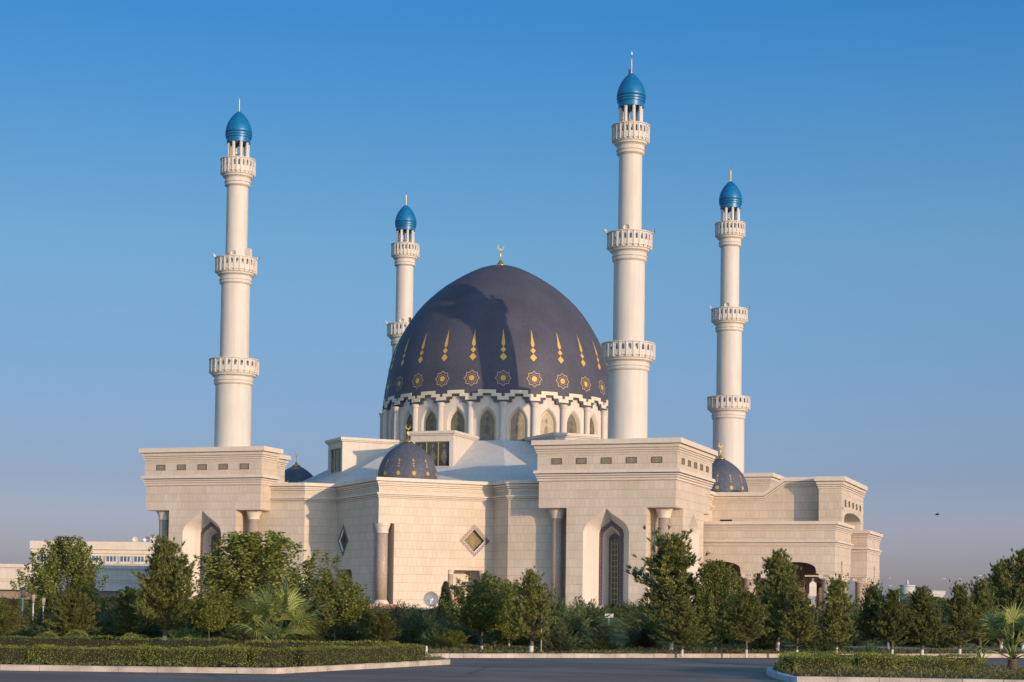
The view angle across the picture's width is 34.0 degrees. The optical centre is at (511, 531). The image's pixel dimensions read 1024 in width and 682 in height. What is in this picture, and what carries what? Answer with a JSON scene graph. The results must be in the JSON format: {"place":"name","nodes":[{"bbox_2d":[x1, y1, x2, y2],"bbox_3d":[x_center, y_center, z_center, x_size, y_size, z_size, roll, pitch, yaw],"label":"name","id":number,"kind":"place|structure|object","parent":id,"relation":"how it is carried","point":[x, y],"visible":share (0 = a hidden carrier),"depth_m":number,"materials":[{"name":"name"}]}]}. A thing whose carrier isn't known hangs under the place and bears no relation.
{"place":"outdoors","nodes":[
{"label":"outdoors","id":0,"kind":"place"},
{"bbox_2d":[0,616,38,637],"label":"juniper shrub","id":1,"kind":"object","parent":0,"point":[31,627],"visible":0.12,"depth_m":65.64,"materials":[{"name":"green plant"}]},
{"bbox_2d":[15,657,442,668],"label":"planting island","id":2,"kind":"structure","parent":0,"point":[183,666],"depth_m":42.54,"materials":[{"name":"plant"}]},
{"bbox_2d":[0,644,40,663],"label":"hedge","id":3,"kind":"object","parent":2,"relation":"on","point":[13,652],"visible":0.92,"depth_m":42.56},
{"bbox_2d":[63,630,89,638],"bbox_3d":[-13.064,3.302,50.191,0.889,0.786,0.884,0,-2,20],"label":"topiary ball","id":4,"kind":"object","parent":2,"relation":"on","point":[74,633],"visible":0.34,"depth_m":50.07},
{"bbox_2d":[19,643,157,665],"bbox_3d":[-10.777,3.162,42.955,3.866,0.659,1.056,1,-2,0],"label":"hedge","id":5,"kind":"object","parent":2,"relation":"on","point":[76,655],"visible":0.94,"depth_m":42.59,"materials":[{"name":"plant"}]},
{"bbox_2d":[0,634,241,650],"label":"hedge","id":6,"kind":"object","parent":2,"relation":"on","point":[56,641],"visible":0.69,"depth_m":49.05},
{"bbox_2d":[132,644,265,666],"bbox_3d":[-8.052,3.189,42.977,3.634,0.681,1.078,1,-2,-1],"label":"hedge","id":7,"kind":"object","parent":2,"relation":"on","point":[198,655],"visible":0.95,"depth_m":42.64,"materials":[{"name":"plant"}]},
{"bbox_2d":[0,650,443,667],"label":"grass","id":8,"kind":"structure","parent":2,"relation":"on","point":[437,656],"depth_m":42.44,"materials":[{"name":"green plant"}]},
{"bbox_2d":[235,639,404,650],"bbox_3d":[-5.760,3.557,50.821,5.414,0.622,0.896,1,-2,-7],"label":"hedge","id":9,"kind":"object","parent":2,"relation":"on","point":[277,645],"visible":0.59,"depth_m":50.55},
{"bbox_2d":[241,641,430,666],"bbox_3d":[-4.538,3.350,45.617,1.574,0.661,7.776,-1,-3,35],"label":"hedge","id":10,"kind":"object","parent":2,"relation":"on","point":[327,655],"visible":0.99,"depth_m":44.62,"materials":[{"name":"plant"}]},
{"bbox_2d":[0,658,1023,681],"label":"road","id":11,"kind":"structure","parent":0,"point":[604,670],"depth_m":43.67,"materials":[{"name":"asphalt"}]},
{"bbox_2d":[266,675,377,675],"bbox_3d":[-4.779,3.553,41.423,3.709,0.001,0.080,1,-2,-18],"label":"road marking","id":12,"kind":"object","parent":11,"relation":"on","point":[321,675],"visible":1,"depth_m":41.45,"materials":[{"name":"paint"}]},
{"bbox_2d":[0,0,1023,603],"label":"sky","id":13,"kind":"structure","parent":0,"point":[873,150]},
{"bbox_2d":[19,603,1023,658],"bbox_3d":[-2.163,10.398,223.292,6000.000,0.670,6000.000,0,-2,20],"label":"ground","id":14,"kind":"structure","parent":0,"point":[621,638],"depth_m":84.19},
{"bbox_2d":[2,598,29,630],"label":"bush","id":15,"kind":"object","parent":14,"relation":"on","point":[14,604],"visible":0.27,"depth_m":65.80,"materials":[{"name":"green plant"}]},
{"bbox_2d":[0,596,58,625],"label":"juniper shrub","id":16,"kind":"object","parent":14,"relation":"on","point":[29,612],"visible":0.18,"depth_m":85.42,"materials":[{"name":"green plant"}]},
{"bbox_2d":[20,610,54,632],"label":"tamarisk bush","id":17,"kind":"object","parent":14,"relation":"on","point":[39,621],"visible":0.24,"depth_m":66.73,"materials":[{"name":"green plant"}]},
{"bbox_2d":[9,535,108,621],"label":"broadleaf tree","id":18,"kind":"object","parent":14,"relation":"on","point":[47,581],"visible":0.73,"depth_m":75.47,"materials":[{"name":"green plant"}]},
{"bbox_2d":[0,564,154,598],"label":"service wing","id":19,"kind":"structure","parent":14,"relation":"on","point":[121,577],"depth_m":230.90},
{"bbox_2d":[30,536,158,565],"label":"office building","id":20,"kind":"structure","parent":14,"relation":"on","point":[134,553],"depth_m":454.58,"materials":[{"name":"stone"}]},
{"bbox_2d":[79,597,125,634],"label":"juniper shrub","id":21,"kind":"object","parent":14,"relation":"on","point":[102,607],"visible":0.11,"depth_m":71.60,"materials":[{"name":"green plant"}]},
{"bbox_2d":[87,607,148,639],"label":"juniper shrub","id":22,"kind":"object","parent":14,"relation":"on","point":[105,624],"visible":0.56,"depth_m":65.57,"materials":[{"name":"green plant"}]},
{"bbox_2d":[101,584,156,634],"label":"pine tree","id":23,"kind":"object","parent":14,"relation":"on","point":[130,615],"visible":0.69,"depth_m":63.71,"materials":[{"name":"green plant"}]},
{"bbox_2d":[0,664,275,673],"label":"kerb","id":24,"kind":"structure","parent":14,"relation":"on","point":[168,669],"depth_m":41.99,"materials":[{"name":"concrete"}]},
{"bbox_2d":[127,610,170,639],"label":"juniper shrub","id":25,"kind":"object","parent":14,"relation":"on","point":[152,631],"visible":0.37,"depth_m":69.46,"materials":[{"name":"green plant"}]},
{"bbox_2d":[160,600,224,640],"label":"juniper shrub","id":26,"kind":"object","parent":14,"relation":"on","point":[191,625],"visible":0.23,"depth_m":65.59,"materials":[{"name":"green plant"}]},
{"bbox_2d":[337,594,378,635],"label":"bush","id":27,"kind":"object","parent":14,"relation":"on","point":[365,616],"visible":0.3,"depth_m":67.62,"materials":[{"name":"green plant"}]},
{"bbox_2d":[276,657,449,673],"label":"kerb","id":28,"kind":"structure","parent":14,"relation":"on","point":[301,669],"depth_m":45.28,"materials":[{"name":"concrete"}]},
{"bbox_2d":[389,602,429,620],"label":"juniper shrub","id":29,"kind":"object","parent":14,"relation":"on","point":[401,605],"visible":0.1,"depth_m":111.36,"materials":[{"name":"green plant"}]},
{"bbox_2d":[436,581,452,625],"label":"cypress tree","id":30,"kind":"object","parent":14,"relation":"on","point":[445,589],"visible":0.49,"depth_m":73.80,"materials":[{"name":"green plant"}]},
{"bbox_2d":[439,602,498,640],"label":"juniper shrub","id":31,"kind":"object","parent":14,"relation":"on","point":[451,621],"visible":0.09,"depth_m":69.42,"materials":[{"name":"green plant"}]},
{"bbox_2d":[139,52,882,611],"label":"mosque","id":32,"kind":"structure","parent":14,"relation":"on","point":[513,442],"depth_m":200.28,"materials":[{"name":"stone"}]},
{"bbox_2d":[535,591,594,632],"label":"juniper shrub","id":33,"kind":"object","parent":14,"relation":"on","point":[558,607],"visible":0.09,"depth_m":73.81,"materials":[{"name":"green plant"}]},
{"bbox_2d":[569,592,621,637],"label":"juniper shrub","id":34,"kind":"object","parent":14,"relation":"on","point":[590,611],"visible":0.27,"depth_m":81.60,"materials":[{"name":"green plant"}]},
{"bbox_2d":[598,603,622,617],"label":"juniper shrub","id":35,"kind":"object","parent":14,"relation":"on","point":[615,613],"visible":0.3,"depth_m":149.41,"materials":[{"name":"green plant"}]},
{"bbox_2d":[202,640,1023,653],"bbox_3d":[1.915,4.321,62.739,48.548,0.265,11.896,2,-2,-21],"label":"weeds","id":36,"kind":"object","parent":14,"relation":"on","point":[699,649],"visible":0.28,"depth_m":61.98,"materials":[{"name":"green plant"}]},
{"bbox_2d":[610,607,643,631],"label":"juniper shrub","id":37,"kind":"object","parent":14,"relation":"on","point":[620,627],"visible":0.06,"depth_m":92.92,"materials":[{"name":"green plant"}]},
{"bbox_2d":[619,599,644,617],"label":"juniper shrub","id":38,"kind":"object","parent":14,"relation":"on","point":[629,609],"visible":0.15,"depth_m":149.54,"materials":[{"name":"green plant"}]},
{"bbox_2d":[613,596,664,639],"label":"juniper shrub","id":39,"kind":"object","parent":14,"relation":"on","point":[642,618],"visible":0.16,"depth_m":77.81,"materials":[{"name":"green plant"}]},
{"bbox_2d":[644,596,716,656],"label":"pine tree","id":40,"kind":"object","parent":14,"relation":"on","point":[682,622],"visible":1,"depth_m":57.28,"materials":[{"name":"green plant"}]},
{"bbox_2d":[425,653,1023,657],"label":"kerb","id":41,"kind":"structure","parent":14,"relation":"on","point":[590,655],"depth_m":56.90,"materials":[{"name":"concrete"}]},
{"bbox_2d":[708,587,779,657],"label":"pine tree","id":42,"kind":"object","parent":14,"relation":"on","point":[745,613],"visible":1,"depth_m":57.31,"materials":[{"name":"green plant"}]},
{"bbox_2d":[766,667,796,681],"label":"kerb","id":43,"kind":"structure","parent":14,"relation":"on","point":[771,672],"depth_m":42.52,"materials":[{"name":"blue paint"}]},
{"bbox_2d":[771,584,818,651],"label":"pine tree","id":44,"kind":"object","parent":14,"relation":"on","point":[796,620],"visible":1,"depth_m":57.66,"materials":[{"name":"green plant"}]},
{"bbox_2d":[809,581,815,606],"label":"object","id":45,"kind":"structure","parent":14,"relation":"on","point":[812,590],"depth_m":299.84,"materials":[{"name":"white glass"}]},
{"bbox_2d":[867,586,917,656],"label":"pine tree","id":46,"kind":"object","parent":14,"relation":"on","point":[891,617],"visible":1,"depth_m":59.78,"materials":[{"name":"green plant"}]},
{"bbox_2d":[796,676,1023,681],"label":"kerb","id":47,"kind":"structure","parent":14,"relation":"on","point":[839,679],"depth_m":40.80,"materials":[{"name":"concrete"}]},
{"bbox_2d":[894,579,945,609],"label":"round building","id":48,"kind":"structure","parent":14,"relation":"on","point":[911,588],"depth_m":414.16,"materials":[{"name":"white glass"}]},
{"bbox_2d":[899,585,957,656],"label":"pine tree","id":49,"kind":"object","parent":14,"relation":"on","point":[924,612],"visible":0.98,"depth_m":59.69,"materials":[{"name":"green plant"}]},
{"bbox_2d":[879,652,984,669],"bbox_3d":[11.728,3.672,47.211,3.357,0.580,0.839,1,-2,-4],"label":"hedge","id":50,"kind":"object","parent":14,"relation":"on","point":[968,660],"visible":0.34,"depth_m":47.04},
{"bbox_2d":[941,579,983,656],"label":"pine tree","id":51,"kind":"object","parent":14,"relation":"on","point":[959,599],"visible":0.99,"depth_m":60.77,"materials":[{"name":"green plant"}]},
{"bbox_2d":[342,643,1022,653],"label":"verge","id":52,"kind":"structure","parent":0,"point":[647,652],"depth_m":61.48,"materials":[{"name":"plant"}]},
{"bbox_2d":[0,595,30,634],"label":"pine tree","id":53,"kind":"object","parent":52,"relation":"on","point":[5,615],"visible":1,"depth_m":56.65,"materials":[{"name":"green plant"}]},
{"bbox_2d":[2,625,46,638],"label":"juniper shrub","id":54,"kind":"object","parent":52,"relation":"on","point":[24,632],"visible":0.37,"depth_m":61.75,"materials":[{"name":"green plant"}]},
{"bbox_2d":[34,587,106,636],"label":"pine tree","id":55,"kind":"object","parent":52,"relation":"on","point":[70,610],"visible":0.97,"depth_m":57.73,"materials":[{"name":"green plant"}]},
{"bbox_2d":[120,531,204,639],"bbox_3d":[-12.517,2.021,59.666,2.970,4.207,4.310,1,-2,-4],"label":"pine tree","id":56,"kind":"object","parent":52,"relation":"on","point":[169,572],"visible":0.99,"depth_m":59.45,"materials":[{"name":"green plant"}]},
{"bbox_2d":[162,625,211,640],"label":"juniper shrub","id":57,"kind":"object","parent":52,"relation":"on","point":[184,633],"visible":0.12,"depth_m":56.84,"materials":[{"name":"green plant"}]},
{"bbox_2d":[187,584,231,639],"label":"broadleaf tree","id":58,"kind":"object","parent":52,"relation":"on","point":[210,604],"visible":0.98,"depth_m":59.67,"materials":[{"name":"green plant"}]},
{"bbox_2d":[209,621,273,644],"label":"juniper shrub","id":59,"kind":"object","parent":52,"relation":"on","point":[238,635],"visible":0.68,"depth_m":61.57,"materials":[{"name":"green plant"}]},
{"bbox_2d":[184,530,340,635],"bbox_3d":[-9.506,2.134,64.121,5.472,4.419,5.296,-1,-3,34],"label":"broadleaf tree","id":60,"kind":"object","parent":52,"relation":"on","point":[255,557],"visible":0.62,"depth_m":63.19,"materials":[{"name":"green plant"}]},
{"bbox_2d":[228,575,330,642],"bbox_3d":[-7.414,2.624,53.426,3.398,2.546,4.031,1,-2,-2],"label":"fan palm","id":61,"kind":"object","parent":52,"relation":"on","point":[270,605],"visible":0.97,"depth_m":53.08,"materials":[{"name":"green plant"}]},
{"bbox_2d":[281,627,330,643],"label":"juniper shrub","id":62,"kind":"object","parent":52,"relation":"on","point":[305,637],"visible":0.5,"depth_m":61.66,"materials":[{"name":"green plant"}]},
{"bbox_2d":[302,607,341,642],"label":"juniper shrub","id":63,"kind":"object","parent":52,"relation":"on","point":[329,631],"visible":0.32,"depth_m":65.59,"materials":[{"name":"green plant"}]},
{"bbox_2d":[302,567,371,642],"bbox_3d":[-6.479,2.802,61.944,2.582,2.987,2.746,1,-2,-9],"label":"broadleaf tree","id":64,"kind":"object","parent":52,"relation":"on","point":[350,611],"visible":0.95,"depth_m":61.55,"materials":[{"name":"green plant"}]},
{"bbox_2d":[327,619,373,642],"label":"juniper shrub","id":65,"kind":"object","parent":52,"relation":"on","point":[349,633],"visible":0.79,"depth_m":65.57,"materials":[{"name":"green plant"}]},
{"bbox_2d":[357,609,401,642],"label":"pine tree","id":66,"kind":"object","parent":52,"relation":"on","point":[383,622],"visible":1,"depth_m":59.73,"materials":[{"name":"green plant"}]},
{"bbox_2d":[370,599,412,642],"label":"tamarisk bush","id":67,"kind":"object","parent":52,"relation":"on","point":[397,608],"visible":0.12,"depth_m":65.76,"materials":[{"name":"green plant"}]},
{"bbox_2d":[383,603,447,643],"bbox_3d":[-3.718,3.549,63.812,2.618,1.713,2.559,2,-3,-29],"label":"juniper shrub","id":68,"kind":"object","parent":52,"relation":"on","point":[410,632],"visible":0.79,"depth_m":63.67,"materials":[{"name":"green plant"}]},
{"bbox_2d":[420,606,453,637],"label":"juniper shrub","id":69,"kind":"object","parent":52,"relation":"on","point":[440,621],"visible":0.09,"depth_m":65.82,"materials":[{"name":"green plant"}]},
{"bbox_2d":[418,621,462,648],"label":"juniper shrub","id":70,"kind":"object","parent":52,"relation":"on","point":[433,641],"visible":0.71,"depth_m":59.68,"materials":[{"name":"green plant"}]},
{"bbox_2d":[438,630,470,649],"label":"bush","id":71,"kind":"object","parent":52,"relation":"on","point":[449,640],"visible":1,"depth_m":57.77,"materials":[{"name":"green plant"}]},
{"bbox_2d":[443,623,490,644],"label":"juniper shrub","id":72,"kind":"object","parent":52,"relation":"on","point":[472,635],"visible":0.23,"depth_m":65.74,"materials":[{"name":"green plant"}]},
{"bbox_2d":[437,572,520,648],"bbox_3d":[-1.092,2.855,59.901,3.243,2.870,3.291,0,-2,25],"label":"broadleaf tree","id":73,"kind":"object","parent":52,"relation":"on","point":[481,604],"visible":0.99,"depth_m":59.40,"materials":[{"name":"green plant"}]},
{"bbox_2d":[486,579,527,646],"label":"broadleaf tree","id":74,"kind":"object","parent":52,"relation":"on","point":[507,632],"visible":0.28,"depth_m":62.68,"materials":[{"name":"green plant"}]},
{"bbox_2d":[487,621,537,646],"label":"juniper shrub","id":75,"kind":"object","parent":52,"relation":"on","point":[522,640],"visible":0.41,"depth_m":63.60,"materials":[{"name":"green plant"}]},
{"bbox_2d":[502,566,556,652],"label":"pine tree","id":76,"kind":"object","parent":52,"relation":"on","point":[536,600],"visible":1,"depth_m":56.66,"materials":[{"name":"green plant"}]},
{"bbox_2d":[534,619,586,652],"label":"juniper shrub","id":77,"kind":"object","parent":52,"relation":"on","point":[558,641],"visible":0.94,"depth_m":57.74,"materials":[{"name":"green plant"}]},
{"bbox_2d":[540,599,595,649],"bbox_3d":[2.115,3.462,61.948,2.171,2.130,2.345,2,-3,-36],"label":"juniper shrub","id":78,"kind":"object","parent":52,"relation":"on","point":[578,626],"visible":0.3,"depth_m":61.69,"materials":[{"name":"green plant"}]},
{"bbox_2d":[575,625,621,650],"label":"juniper shrub","id":79,"kind":"object","parent":52,"relation":"on","point":[599,642],"visible":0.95,"depth_m":59.72,"materials":[{"name":"green plant"}]},
{"bbox_2d":[625,631,644,646],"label":"juniper shrub","id":80,"kind":"object","parent":52,"relation":"on","point":[633,641],"visible":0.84,"depth_m":63.72,"materials":[{"name":"green plant"}]},
{"bbox_2d":[623,621,664,647],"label":"tamarisk bush","id":81,"kind":"object","parent":52,"relation":"on","point":[648,641],"visible":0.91,"depth_m":63.66,"materials":[{"name":"green plant"}]},
{"bbox_2d":[625,525,728,648],"bbox_3d":[5.820,2.068,62.236,5.659,4.808,3.913,-1,-3,44],"label":"pine tree","id":82,"kind":"object","parent":52,"relation":"on","point":[670,566],"visible":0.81,"depth_m":61.62,"materials":[{"name":"green plant"}]},
{"bbox_2d":[688,558,750,649],"bbox_3d":[7.765,2.709,61.000,2.722,3.483,2.588,3,-3,-40],"label":"broadleaf tree","id":83,"kind":"object","parent":52,"relation":"on","point":[712,585],"visible":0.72,"depth_m":60.61,"materials":[{"name":"green plant"}]},
{"bbox_2d":[700,612,757,644],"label":"juniper shrub","id":84,"kind":"object","parent":52,"relation":"on","point":[732,641],"visible":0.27,"depth_m":69.40,"materials":[{"name":"green plant"}]},
{"bbox_2d":[747,626,792,649],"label":"juniper shrub","id":85,"kind":"object","parent":52,"relation":"on","point":[764,642],"visible":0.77,"depth_m":63.70,"materials":[{"name":"green plant"}]},
{"bbox_2d":[749,548,821,650],"bbox_3d":[10.013,2.555,63.096,2.731,4.021,2.718,2,-3,-26],"label":"pine tree","id":86,"kind":"object","parent":52,"relation":"on","point":[777,565],"visible":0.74,"depth_m":62.72,"materials":[{"name":"green plant"}]},
{"bbox_2d":[791,609,853,648],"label":"juniper shrub","id":87,"kind":"object","parent":52,"relation":"on","point":[820,625],"visible":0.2,"depth_m":65.63,"materials":[{"name":"green plant"}]},
{"bbox_2d":[805,635,840,654],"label":"juniper shrub","id":88,"kind":"object","parent":52,"relation":"on","point":[821,647],"visible":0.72,"depth_m":59.68,"materials":[{"name":"green plant"}]},
{"bbox_2d":[814,573,858,652],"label":"pine tree","id":89,"kind":"object","parent":52,"relation":"on","point":[837,597],"visible":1,"depth_m":59.72,"materials":[{"name":"green plant"}]},
{"bbox_2d":[821,610,886,645],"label":"juniper shrub","id":90,"kind":"object","parent":52,"relation":"on","point":[859,640],"visible":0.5,"depth_m":69.47,"materials":[{"name":"green plant"}]},
{"bbox_2d":[849,580,887,645],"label":"pine tree","id":91,"kind":"object","parent":52,"relation":"on","point":[869,607],"visible":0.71,"depth_m":61.78,"materials":[{"name":"green plant"}]},
{"bbox_2d":[870,612,929,646],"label":"juniper shrub","id":92,"kind":"object","parent":52,"relation":"on","point":[909,643],"visible":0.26,"depth_m":71.41,"materials":[{"name":"green plant"}]},
{"bbox_2d":[919,601,954,649],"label":"pine tree","id":93,"kind":"object","parent":52,"relation":"on","point":[941,644],"visible":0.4,"depth_m":67.66,"materials":[{"name":"green plant"}]},
{"bbox_2d":[960,574,1000,653],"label":"pine tree","id":94,"kind":"object","parent":52,"relation":"on","point":[982,602],"visible":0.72,"depth_m":62.67,"materials":[{"name":"green plant"}]},
{"bbox_2d":[978,604,1021,647],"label":"juniper shrub","id":95,"kind":"object","parent":52,"relation":"on","point":[992,643],"visible":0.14,"depth_m":71.43,"materials":[{"name":"green plant"}]},
{"bbox_2d":[983,556,1018,648],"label":"pine tree","id":96,"kind":"object","parent":52,"relation":"on","point":[995,577],"visible":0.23,"depth_m":67.77,"materials":[{"name":"green plant"}]},
{"bbox_2d":[986,548,1023,650],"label":"pine tree","id":97,"kind":"object","parent":52,"relation":"on","point":[1014,593],"visible":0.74,"depth_m":65.92,"materials":[{"name":"green plant"}]},
{"bbox_2d":[773,668,1023,679],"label":"planting island","id":98,"kind":"structure","parent":0,"point":[851,675],"depth_m":42.26,"materials":[{"name":"plant"}]},
{"bbox_2d":[776,653,850,673],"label":"hedge","id":99,"kind":"object","parent":98,"relation":"on","point":[805,662],"visible":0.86,"depth_m":43.37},
{"bbox_2d":[777,650,880,672],"bbox_3d":[8.193,3.541,45.679,2.122,0.625,5.180,-1,-3,41],"label":"hedge","id":100,"kind":"object","parent":98,"relation":"on","point":[799,653],"visible":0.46,"depth_m":46.34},
{"bbox_2d":[856,642,884,653],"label":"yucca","id":101,"kind":"object","parent":98,"relation":"on","point":[870,648],"visible":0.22,"depth_m":48.86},
{"bbox_2d":[842,652,905,672],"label":"hedge","id":102,"kind":"object","parent":98,"relation":"on","point":[881,662],"visible":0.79,"depth_m":44.05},
{"bbox_2d":[774,661,1023,679],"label":"ground cover","id":103,"kind":"object","parent":98,"relation":"on","point":[983,671],"visible":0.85,"depth_m":42.17,"materials":[{"name":"green plant"}]},
{"bbox_2d":[892,654,965,672],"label":"hedge","id":104,"kind":"object","parent":98,"relation":"on","point":[930,661],"visible":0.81,"depth_m":44.58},
{"bbox_2d":[972,649,994,666],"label":"yucca","id":105,"kind":"object","parent":98,"relation":"on","point":[978,655],"visible":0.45,"depth_m":47.78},
{"bbox_2d":[963,602,1023,671],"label":"fan palm","id":106,"kind":"object","parent":98,"relation":"on","point":[1011,619],"visible":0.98,"depth_m":44.83,"materials":[{"name":"green plant"}]},
{"bbox_2d":[783,645,1020,650],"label":"footpath","id":107,"kind":"structure","parent":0,"point":[913,647],"depth_m":67.52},
{"label":"forecourt","id":108,"kind":"structure","parent":0,"visible":0},
{"bbox_2d":[424,592,438,610],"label":"satellite dish","id":109,"kind":"object","parent":108,"relation":"on","point":[431,598],"visible":0.91,"depth_m":165.94,"materials":[{"name":"grey paint"}]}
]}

